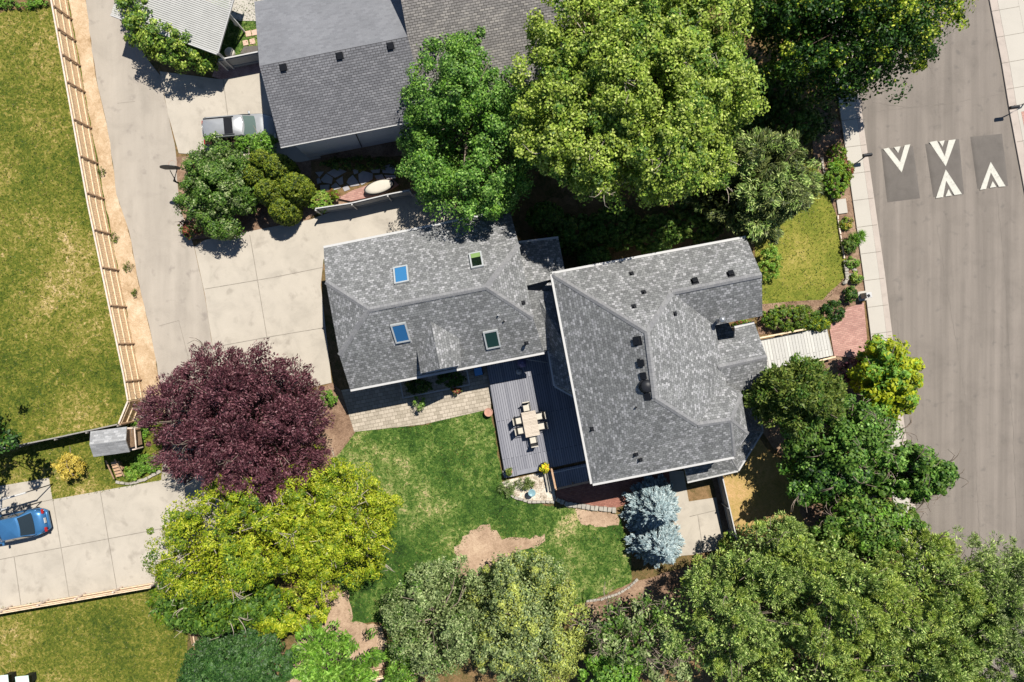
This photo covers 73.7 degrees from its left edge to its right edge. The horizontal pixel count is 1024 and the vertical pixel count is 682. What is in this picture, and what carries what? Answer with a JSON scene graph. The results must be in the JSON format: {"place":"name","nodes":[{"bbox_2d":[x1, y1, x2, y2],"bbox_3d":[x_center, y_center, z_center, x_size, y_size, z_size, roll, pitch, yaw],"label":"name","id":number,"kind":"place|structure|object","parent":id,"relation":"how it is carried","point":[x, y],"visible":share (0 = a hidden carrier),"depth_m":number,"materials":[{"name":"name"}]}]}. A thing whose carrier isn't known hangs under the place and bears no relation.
{"place":"outdoors","nodes":[
{"label":"outdoors","id":0,"kind":"place"},
{"bbox_2d":[0,1,143,441],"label":"lawn","id":1,"kind":"structure","parent":0,"point":[78,360],"depth_m":45.00,"materials":[{"name":"plant"}]},
{"bbox_2d":[0,376,22,453],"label":"walnut tree","id":2,"kind":"object","parent":1,"relation":"on","point":[11,441],"visible":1,"depth_m":39.28,"materials":[{"name":"green plant"}]},
{"bbox_2d":[50,0,143,399],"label":"wood fence","id":3,"kind":"object","parent":1,"relation":"on","point":[75,90],"visible":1,"depth_m":43.98,"materials":[{"name":"brown wood"}]},
{"bbox_2d":[0,4,845,681],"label":"grass","id":4,"kind":"structure","parent":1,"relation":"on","point":[114,344],"depth_m":44.96,"materials":[{"name":"plant"}]},
{"bbox_2d":[0,419,166,498],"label":"lawn","id":5,"kind":"structure","parent":0,"point":[94,484],"depth_m":44.99,"materials":[{"name":"plant"}]},
{"bbox_2d":[50,449,86,481],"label":"gold shrub","id":6,"kind":"object","parent":5,"relation":"on","point":[70,459],"visible":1,"depth_m":43.84,"materials":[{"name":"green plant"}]},
{"bbox_2d":[89,427,142,456],"bbox_3d":[-25.374,6.319,43.450,3.348,3.100,1.601,-8,90,0],"label":"playhouse","id":7,"kind":"object","parent":5,"relation":"on","point":[113,441],"visible":0.98,"depth_m":42.23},
{"bbox_2d":[0,587,187,681],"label":"lawn","id":8,"kind":"structure","parent":0,"point":[165,673],"depth_m":45.00,"materials":[{"name":"plant"}]},
{"bbox_2d":[0,475,218,608],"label":"driveway","id":9,"kind":"structure","parent":0,"point":[92,542],"depth_m":44.98,"materials":[{"name":"concrete"}]},
{"bbox_2d":[0,507,51,545],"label":"parked car","id":10,"kind":"object","parent":9,"relation":"on","point":[25,524],"visible":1,"depth_m":43.90,"materials":[{"name":"blue paint"}]},
{"bbox_2d":[0,581,157,613],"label":"wood fence","id":11,"kind":"object","parent":9,"relation":"on","point":[49,602],"visible":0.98,"depth_m":44.16,"materials":[{"name":"brown wood"}]},
{"bbox_2d":[211,0,257,58],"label":"lawn","id":12,"kind":"structure","parent":0,"point":[238,34],"depth_m":44.99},
{"bbox_2d":[110,0,244,69],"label":"patio cover","id":13,"kind":"object","parent":12,"relation":"on","point":[200,11],"visible":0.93,"depth_m":42.25,"materials":[{"name":"metal"}]},
{"bbox_2d":[160,71,320,161],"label":"driveway","id":14,"kind":"structure","parent":0,"point":[192,102],"depth_m":44.98,"materials":[{"name":"concrete"}]},
{"bbox_2d":[201,111,277,146],"bbox_3d":[-17.684,-13.715,44.151,4.836,1.651,2.120,-5,90,0],"label":"parked car","id":15,"kind":"object","parent":14,"relation":"on","point":[229,128],"visible":0.64,"depth_m":43.44,"materials":[{"name":"silver paint"}]},
{"bbox_2d":[233,125,278,156],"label":"viburnum shrub","id":16,"kind":"object","parent":14,"relation":"on","point":[251,141],"visible":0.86,"depth_m":42.80,"materials":[{"name":"green plant"}]},
{"bbox_2d":[231,0,260,20],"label":"patio","id":17,"kind":"structure","parent":0,"point":[244,10],"depth_m":44.97,"materials":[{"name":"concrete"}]},
{"bbox_2d":[195,194,461,395],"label":"driveway","id":18,"kind":"structure","parent":0,"point":[260,284],"depth_m":44.98,"materials":[{"name":"concrete"}]},
{"bbox_2d":[315,190,413,214],"bbox_3d":[-9.509,-8.924,44.231,6.203,1.538,0.278,-11,90,0],"label":"panel fence","id":19,"kind":"object","parent":18,"relation":"on","point":[374,200],"visible":1,"depth_m":44.07,"materials":[{"name":"grey paint"}]},
{"bbox_2d":[290,590,387,681],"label":"soil","id":20,"kind":"structure","parent":0,"point":[341,612],"depth_m":44.99,"materials":[{"name":"soil"}]},
{"bbox_2d":[291,617,388,681],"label":"ash tree","id":21,"kind":"object","parent":20,"relation":"on","point":[342,670],"visible":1,"depth_m":41.00,"materials":[{"name":"green plant"}]},
{"bbox_2d":[341,366,490,431],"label":"patio","id":22,"kind":"structure","parent":0,"point":[382,407],"depth_m":44.97,"materials":[{"name":"stone"}]},
{"bbox_2d":[213,1,631,628],"bbox_3d":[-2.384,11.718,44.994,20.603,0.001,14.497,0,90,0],"label":"lawn","id":23,"kind":"structure","parent":0,"point":[406,514],"depth_m":44.99,"materials":[{"name":"plant"}]},
{"bbox_2d":[256,443,403,605],"bbox_3d":[-11.014,10.845,41.698,8.929,6.640,9.426,0,90,0],"label":"golden locust tree","id":24,"kind":"object","parent":23,"relation":"on","point":[329,512],"visible":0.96,"depth_m":39.91,"materials":[{"name":"yellow plant"}]},
{"bbox_2d":[379,554,493,681],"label":"russian olive tree","id":25,"kind":"object","parent":23,"relation":"on","point":[456,627],"visible":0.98,"depth_m":40.70,"materials":[{"name":"green plant"}]},
{"bbox_2d":[465,546,593,681],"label":"russian olive tree","id":26,"kind":"object","parent":23,"relation":"on","point":[515,606],"visible":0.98,"depth_m":40.21,"materials":[{"name":"green plant"}]},
{"bbox_2d":[575,508,619,526],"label":"soil","id":27,"kind":"structure","parent":23,"relation":"on","point":[598,518],"depth_m":44.99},
{"bbox_2d":[0,0,914,681],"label":"ground","id":28,"kind":"structure","parent":0,"point":[546,188],"depth_m":45.02,"materials":[{"name":"soil"}]},
{"bbox_2d":[69,0,164,410],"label":"verge","id":29,"kind":"structure","parent":28,"relation":"on","point":[141,338],"depth_m":44.99,"materials":[{"name":"soil"}]},
{"bbox_2d":[86,0,224,586],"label":"alley","id":30,"kind":"structure","parent":28,"relation":"on","point":[131,92],"depth_m":44.99,"materials":[{"name":"concrete"}]},
{"bbox_2d":[114,0,219,75],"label":"hedge","id":31,"kind":"object","parent":28,"relation":"on","point":[144,37],"visible":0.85,"depth_m":42.16,"materials":[{"name":"green plant"}]},
{"bbox_2d":[145,564,283,639],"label":"mulberry tree","id":32,"kind":"object","parent":28,"relation":"on","point":[205,618],"visible":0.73,"depth_m":40.16,"materials":[{"name":"green plant"}]},
{"bbox_2d":[140,471,297,605],"bbox_3d":[-17.330,11.783,41.251,9.037,7.516,7.619,-32,90,0],"label":"golden locust tree","id":33,"kind":"object","parent":28,"relation":"on","point":[230,529],"visible":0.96,"depth_m":39.27,"materials":[{"name":"yellow plant"}]},
{"bbox_2d":[129,337,334,511],"bbox_3d":[-16.277,5.053,41.347,11.804,7.339,10.728,0,90,0],"label":"plum tree","id":34,"kind":"object","parent":28,"relation":"on","point":[239,448],"visible":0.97,"depth_m":39.86,"materials":[{"name":"purple plant"}]},
{"bbox_2d":[212,62,260,78],"bbox_3d":[-17.735,-18.072,44.986,4.206,0.001,1.278,-8,90,0],"label":"gravel strip","id":35,"kind":"object","parent":28,"relation":"on","point":[222,72],"visible":0.43,"depth_m":44.99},
{"bbox_2d":[218,51,258,70],"bbox_3d":[-17.390,-18.134,44.231,2.742,1.538,0.180,-11,90,0],"label":"panel fence","id":36,"kind":"object","parent":35,"relation":"on","point":[245,59],"visible":0.78,"depth_m":44.12,"materials":[{"name":"grey paint"}]},
{"bbox_2d":[175,625,298,681],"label":"yew tree","id":37,"kind":"object","parent":28,"relation":"on","point":[211,661],"visible":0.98,"depth_m":41.16,"materials":[{"name":"green plant"}]},
{"bbox_2d":[247,585,331,641],"bbox_3d":[-14.151,16.901,42.969,5.525,4.076,3.456,0,90,0],"label":"locust shrub","id":38,"kind":"object","parent":28,"relation":"on","point":[290,619],"visible":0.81,"depth_m":41.90,"materials":[{"name":"yellow plant"}]},
{"bbox_2d":[176,141,416,239],"bbox_3d":[-14.083,-10.083,44.994,16.389,0.001,5.617,-6,90,0],"label":"mulch bed","id":39,"kind":"object","parent":28,"relation":"on","point":[261,219],"visible":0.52,"depth_m":44.99,"materials":[{"name":"soil"}]},
{"bbox_2d":[172,131,260,240],"bbox_3d":[-18.630,-9.755,42.984,5.196,4.065,6.761,0,90,0],"label":"viburnum shrub","id":40,"kind":"object","parent":39,"relation":"on","point":[218,178],"visible":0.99,"depth_m":42.20,"materials":[{"name":"green plant"}]},
{"bbox_2d":[254,177,285,206],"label":"arborvitae","id":41,"kind":"object","parent":39,"relation":"on","point":[266,191],"visible":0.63,"depth_m":42.13,"materials":[{"name":"green plant"}]},
{"bbox_2d":[263,153,300,181],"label":"arborvitae","id":42,"kind":"object","parent":39,"relation":"on","point":[282,164],"visible":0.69,"depth_m":42.23,"materials":[{"name":"green plant"}]},
{"bbox_2d":[267,194,303,226],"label":"arborvitae","id":43,"kind":"object","parent":39,"relation":"on","point":[288,212],"visible":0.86,"depth_m":43.00,"materials":[{"name":"green plant"}]},
{"bbox_2d":[279,171,316,206],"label":"arborvitae","id":44,"kind":"object","parent":39,"relation":"on","point":[300,188],"visible":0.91,"depth_m":42.60,"materials":[{"name":"green plant"}]},
{"bbox_2d":[311,156,415,195],"bbox_3d":[-9.811,-10.810,44.988,6.990,0.001,2.808,0,90,0],"label":"stone bed","id":45,"kind":"object","parent":39,"relation":"on","point":[403,182],"visible":0.48,"depth_m":44.99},
{"bbox_2d":[319,154,396,171],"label":"shrub","id":46,"kind":"object","parent":45,"relation":"on","point":[334,164],"visible":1,"depth_m":44.33,"materials":[{"name":"green plant"}]},
{"bbox_2d":[293,383,354,468],"bbox_3d":[-12.513,5.362,44.990,4.444,0.001,4.766,43,90,0],"label":"mulch bed","id":47,"kind":"object","parent":28,"relation":"on","point":[339,434],"visible":0.43,"depth_m":44.99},
{"bbox_2d":[381,640,420,681],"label":"lilac shrub","id":48,"kind":"object","parent":28,"relation":"on","point":[392,674],"visible":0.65,"depth_m":42.31,"materials":[{"name":"green plant"}]},
{"bbox_2d":[254,0,576,157],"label":"neighbour house","id":49,"kind":"structure","parent":28,"relation":"on","point":[335,77],"depth_m":39.69,"materials":[{"name":"grey"}]},
{"bbox_2d":[323,209,543,390],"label":"garage","id":50,"kind":"structure","parent":28,"relation":"on","point":[426,301],"depth_m":39.70,"materials":[{"name":"grey"}]},
{"bbox_2d":[394,26,544,233],"bbox_3d":[-2.511,-12.514,40.346,9.140,9.330,12.710,0,90,0],"label":"maple tree","id":51,"kind":"object","parent":28,"relation":"on","point":[461,75],"visible":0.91,"depth_m":38.07,"materials":[{"name":"green plant"}]},
{"bbox_2d":[502,471,555,503],"bbox_3d":[1.109,9.639,44.986,3.581,0.001,2.185,0,90,0],"label":"gravel garden","id":52,"kind":"object","parent":28,"relation":"on","point":[541,490],"visible":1,"depth_m":44.99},
{"bbox_2d":[486,351,584,477],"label":"deck","id":53,"kind":"structure","parent":28,"relation":"on","point":[559,441],"depth_m":44.60,"materials":[{"name":"wood"}]},
{"bbox_2d":[518,236,564,349],"bbox_3d":[1.642,-2.789,42.750,3.146,4.500,7.247,0,90,0],"label":"breezeway","id":54,"kind":"object","parent":28,"relation":"on","point":[542,259],"visible":0.42,"depth_m":41.22,"materials":[{"name":"grey"}]},
{"bbox_2d":[550,463,589,489],"bbox_3d":[3.916,8.810,44.510,2.712,0.960,1.413,-6,90,0],"label":"landing","id":55,"kind":"object","parent":28,"relation":"on","point":[570,476],"visible":0.79,"depth_m":44.75,"materials":[{"name":"grey wood"}]},
{"bbox_2d":[576,635,650,681],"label":"laurel shrub","id":56,"kind":"object","parent":28,"relation":"on","point":[595,668],"visible":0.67,"depth_m":41.52,"materials":[{"name":"green plant"}]},
{"bbox_2d":[509,0,770,214],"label":"linden tree","id":57,"kind":"object","parent":28,"relation":"on","point":[625,53],"visible":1,"depth_m":33.61,"materials":[{"name":"green plant"}]},
{"bbox_2d":[619,473,680,530],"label":"blue spruce","id":58,"kind":"object","parent":28,"relation":"on","point":[653,503],"visible":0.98,"depth_m":43.30,"materials":[{"name":"grey plant"}]},
{"bbox_2d":[539,236,766,485],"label":"house","id":59,"kind":"structure","parent":28,"relation":"on","point":[657,364],"depth_m":38.53,"materials":[{"name":"grey"}]},
{"bbox_2d":[624,522,685,568],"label":"blue spruce","id":60,"kind":"object","parent":28,"relation":"on","point":[658,547],"visible":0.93,"depth_m":43.09,"materials":[{"name":"grey plant"}]},
{"bbox_2d":[631,602,694,681],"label":"sage shrub","id":61,"kind":"object","parent":28,"relation":"on","point":[653,676],"visible":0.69,"depth_m":41.30,"materials":[{"name":"green plant"}]},
{"bbox_2d":[734,85,780,134],"bbox_3d":[15.399,-14.927,43.814,3.781,2.385,3.248,0,90,0],"label":"bush","id":62,"kind":"object","parent":28,"relation":"on","point":[767,117],"visible":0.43,"depth_m":43.29,"materials":[{"name":"green plant"}]},
{"bbox_2d":[746,62,803,109],"bbox_3d":[16.709,-16.210,43.820,4.158,2.377,3.520,0,90,0],"label":"bush","id":63,"kind":"object","parent":28,"relation":"on","point":[779,93],"visible":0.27,"depth_m":43.05,"materials":[{"name":"green plant"}]},
{"bbox_2d":[760,95,825,144],"bbox_3d":[17.973,-14.032,43.820,4.313,2.380,3.472,0,90,0],"label":"bush","id":64,"kind":"object","parent":28,"relation":"on","point":[806,113],"visible":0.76,"depth_m":43.15,"materials":[{"name":"green plant"}]},
{"bbox_2d":[741,352,850,441],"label":"olive green tree","id":65,"kind":"object","parent":28,"relation":"on","point":[796,396],"visible":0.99,"depth_m":37.91,"materials":[{"name":"green plant"}]},
{"bbox_2d":[760,328,835,368],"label":"boardwalk","id":66,"kind":"structure","parent":28,"relation":"on","point":[779,350],"depth_m":44.70,"materials":[{"name":"white wood"}]},
{"bbox_2d":[757,104,864,334],"bbox_3d":[19.695,-8.069,44.990,7.165,0.001,15.328,0,90,0],"label":"mulch bed","id":67,"kind":"object","parent":28,"relation":"on","point":[821,148],"visible":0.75,"depth_m":44.99,"materials":[{"name":"soil"}]},
{"bbox_2d":[760,304,823,331],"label":"hedge","id":68,"kind":"object","parent":67,"relation":"on","point":[803,310],"visible":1,"depth_m":44.12,"materials":[{"name":"green plant"}]},
{"bbox_2d":[823,160,850,199],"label":"hedge","id":69,"kind":"object","parent":67,"relation":"on","point":[835,168],"visible":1,"depth_m":44.37,"materials":[{"name":"green plant"}]},
{"bbox_2d":[744,616,899,681],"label":"deciduous tree","id":70,"kind":"object","parent":28,"relation":"on","point":[840,671],"visible":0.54,"depth_m":38.81,"materials":[{"name":"plant"}]},
{"bbox_2d":[762,356,892,529],"bbox_3d":[21.086,7.043,44.996,9.172,0.001,11.768,-14,90,0],"label":"mulch bed","id":71,"kind":"object","parent":28,"relation":"on","point":[811,515],"visible":0.17,"depth_m":45.00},
{"bbox_2d":[776,450,881,512],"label":"hawthorn tree","id":72,"kind":"object","parent":71,"relation":"on","point":[819,479],"visible":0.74,"depth_m":40.22,"materials":[{"name":"green plant"}]},
{"bbox_2d":[779,393,917,486],"bbox_3d":[19.750,5.645,41.399,7.152,7.233,5.840,30,90,0],"label":"ash tree","id":73,"kind":"object","parent":71,"relation":"on","point":[862,436],"visible":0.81,"depth_m":39.38,"materials":[{"name":"green plant"}]},
{"bbox_2d":[810,493,931,562],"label":"rowan tree","id":74,"kind":"object","parent":71,"relation":"on","point":[868,522],"visible":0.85,"depth_m":39.35,"materials":[{"name":"green plant"}]},
{"bbox_2d":[846,334,925,420],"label":"yellow street tree","id":75,"kind":"object","parent":71,"relation":"on","point":[887,375],"visible":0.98,"depth_m":40.29,"materials":[{"name":"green plant"}]},
{"bbox_2d":[859,433,968,511],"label":"maple tree","id":76,"kind":"object","parent":71,"relation":"on","point":[924,475],"visible":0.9,"depth_m":39.99,"materials":[{"name":"green plant"}]},
{"bbox_2d":[756,525,927,671],"bbox_3d":[18.711,14.172,39.901,8.566,10.206,7.897,-21,90,0],"label":"deciduous tree","id":77,"kind":"object","parent":28,"relation":"on","point":[841,589],"visible":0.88,"depth_m":37.20,"materials":[{"name":"plant"}]},
{"bbox_2d":[733,0,975,109],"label":"street maple tree","id":78,"kind":"object","parent":28,"relation":"on","point":[908,32],"visible":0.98,"depth_m":37.07,"materials":[{"name":"green plant"}]},
{"bbox_2d":[847,44,931,632],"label":"kerb","id":79,"kind":"structure","parent":28,"relation":"on","point":[874,219],"depth_m":44.90,"materials":[{"name":"concrete"}]},
{"bbox_2d":[838,606,987,681],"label":"deciduous tree","id":80,"kind":"object","parent":28,"relation":"on","point":[930,661],"visible":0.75,"depth_m":37.48,"materials":[{"name":"plant"}]},
{"bbox_2d":[863,527,995,641],"bbox_3d":[23.041,13.775,40.382,6.777,9.258,6.698,0,90,0],"label":"deciduous tree","id":81,"kind":"object","parent":28,"relation":"on","point":[928,577],"visible":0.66,"depth_m":37.67,"materials":[{"name":"plant"}]},
{"bbox_2d":[906,583,1021,668],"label":"pine tree","id":82,"kind":"object","parent":28,"relation":"on","point":[978,619],"visible":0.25,"depth_m":37.88,"materials":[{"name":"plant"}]},
{"bbox_2d":[989,0,1023,189],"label":"kerb","id":83,"kind":"structure","parent":28,"relation":"on","point":[1007,76],"depth_m":44.90,"materials":[{"name":"concrete"}]},
{"bbox_2d":[453,524,544,581],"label":"soil","id":84,"kind":"structure","parent":0,"point":[478,548],"depth_m":44.99,"materials":[{"name":"soil"}]},
{"bbox_2d":[555,471,669,507],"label":"brick terrace","id":85,"kind":"structure","parent":0,"point":[608,494],"depth_m":44.98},
{"bbox_2d":[518,186,736,268],"bbox_3d":[8.088,-7.916,44.992,15.033,0.001,4.938,-10,90,0],"label":"mulch bed","id":86,"kind":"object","parent":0,"point":[572,206],"depth_m":44.99,"materials":[{"name":"soil"}]},
{"bbox_2d":[525,200,563,235],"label":"bush","id":87,"kind":"object","parent":86,"relation":"on","point":[550,212],"visible":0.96,"depth_m":43.15,"materials":[{"name":"green plant"}]},
{"bbox_2d":[546,213,599,256],"bbox_3d":[3.911,-6.804,43.817,3.542,2.380,2.854,0,90,0],"label":"bush","id":88,"kind":"object","parent":86,"relation":"on","point":[568,223],"visible":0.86,"depth_m":43.15,"materials":[{"name":"green plant"}]},
{"bbox_2d":[576,244,611,266],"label":"bush","id":89,"kind":"object","parent":86,"relation":"on","point":[592,255],"visible":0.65,"depth_m":43.08,"materials":[{"name":"green plant"}]},
{"bbox_2d":[587,205,642,251],"bbox_3d":[6.571,-7.237,43.831,3.824,2.353,3.056,0,90,0],"label":"bush","id":90,"kind":"object","parent":86,"relation":"on","point":[609,235],"visible":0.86,"depth_m":43.18,"materials":[{"name":"green plant"}]},
{"bbox_2d":[630,213,682,254],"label":"bush","id":91,"kind":"object","parent":86,"relation":"on","point":[666,236],"visible":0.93,"depth_m":43.20,"materials":[{"name":"green plant"}]},
{"bbox_2d":[666,200,723,244],"bbox_3d":[11.851,-7.765,43.793,3.849,2.429,3.238,0,90,0],"label":"bush","id":92,"kind":"object","parent":86,"relation":"on","point":[698,219],"visible":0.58,"depth_m":43.30,"materials":[{"name":"green plant"}]},
{"bbox_2d":[685,126,824,244],"bbox_3d":[14.685,-9.161,41.070,8.381,7.908,7.004,0,90,0],"label":"juniper tree","id":93,"kind":"object","parent":86,"relation":"on","point":[773,190],"visible":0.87,"depth_m":38.98,"materials":[{"name":"green plant"}]},
{"bbox_2d":[575,550,748,633],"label":"mulch path","id":94,"kind":"structure","parent":0,"point":[661,585],"depth_m":44.99,"materials":[{"name":"soil"}]},
{"bbox_2d":[568,583,697,678],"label":"half bare tree","id":95,"kind":"object","parent":94,"relation":"on","point":[621,619],"visible":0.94,"depth_m":40.85,"materials":[{"name":"green plant"}]},
{"bbox_2d":[658,548,820,681],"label":"deciduous tree","id":96,"kind":"object","parent":94,"relation":"on","point":[759,626],"visible":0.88,"depth_m":39.30,"materials":[{"name":"plant"}]},
{"bbox_2d":[669,471,723,555],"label":"path","id":97,"kind":"structure","parent":0,"point":[699,523],"depth_m":44.97,"materials":[{"name":"concrete"}]},
{"bbox_2d":[723,439,804,560],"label":"lawn","id":98,"kind":"structure","parent":0,"point":[756,486],"depth_m":44.99,"materials":[{"name":"soil"}]},
{"bbox_2d":[717,509,828,613],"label":"deciduous tree","id":99,"kind":"object","parent":98,"relation":"on","point":[774,527],"visible":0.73,"depth_m":38.90,"materials":[{"name":"plant"}]},
{"bbox_2d":[755,154,845,303],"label":"lawn","id":100,"kind":"structure","parent":0,"point":[796,267],"depth_m":44.99,"materials":[{"name":"plant"}]},
{"bbox_2d":[758,243,783,281],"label":"shrub","id":101,"kind":"object","parent":100,"relation":"on","point":[776,263],"visible":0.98,"depth_m":44.17,"materials":[{"name":"green plant"}]},
{"bbox_2d":[829,302,866,357],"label":"brick path","id":102,"kind":"structure","parent":0,"point":[848,334],"depth_m":44.95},
{"bbox_2d":[825,8,926,679],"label":"pavement","id":103,"kind":"structure","parent":0,"point":[863,221],"depth_m":44.90,"materials":[{"name":"concrete"}]},
{"bbox_2d":[856,0,1023,681],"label":"road","id":104,"kind":"structure","parent":0,"point":[954,269],"depth_m":44.99,"materials":[{"name":"asphalt"}]},
{"bbox_2d":[881,144,919,201],"bbox_3d":[25.584,-11.057,44.941,2.177,0.091,3.602,-7,90,0],"label":"speed cushion","id":105,"kind":"object","parent":104,"relation":"on","point":[900,175],"visible":1,"depth_m":44.94,"materials":[{"name":"asphalt"}]},
{"bbox_2d":[925,139,963,197],"bbox_3d":[28.590,-11.389,44.941,2.253,0.091,3.732,-8,90,0],"label":"speed cushion","id":106,"kind":"object","parent":104,"relation":"on","point":[944,164],"visible":1,"depth_m":44.94,"materials":[{"name":"asphalt"}]},
{"bbox_2d":[922,524,1023,662],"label":"deciduous tree","id":107,"kind":"object","parent":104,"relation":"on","point":[1007,584],"visible":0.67,"depth_m":38.15,"materials":[{"name":"green plant"}]},
{"bbox_2d":[926,629,1023,681],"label":"deciduous tree","id":108,"kind":"object","parent":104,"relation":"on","point":[1005,668],"visible":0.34,"depth_m":37.92,"materials":[{"name":"green plant"}]},
{"bbox_2d":[970,134,1007,189],"bbox_3d":[31.447,-11.812,44.941,2.102,0.091,3.557,-7,90,0],"label":"speed cushion","id":109,"kind":"object","parent":104,"relation":"on","point":[989,160],"visible":1,"depth_m":44.94,"materials":[{"name":"asphalt"}]},
{"bbox_2d":[995,0,1023,143],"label":"pavement","id":110,"kind":"structure","parent":0,"point":[1011,21],"depth_m":44.90,"materials":[{"name":"concrete"}]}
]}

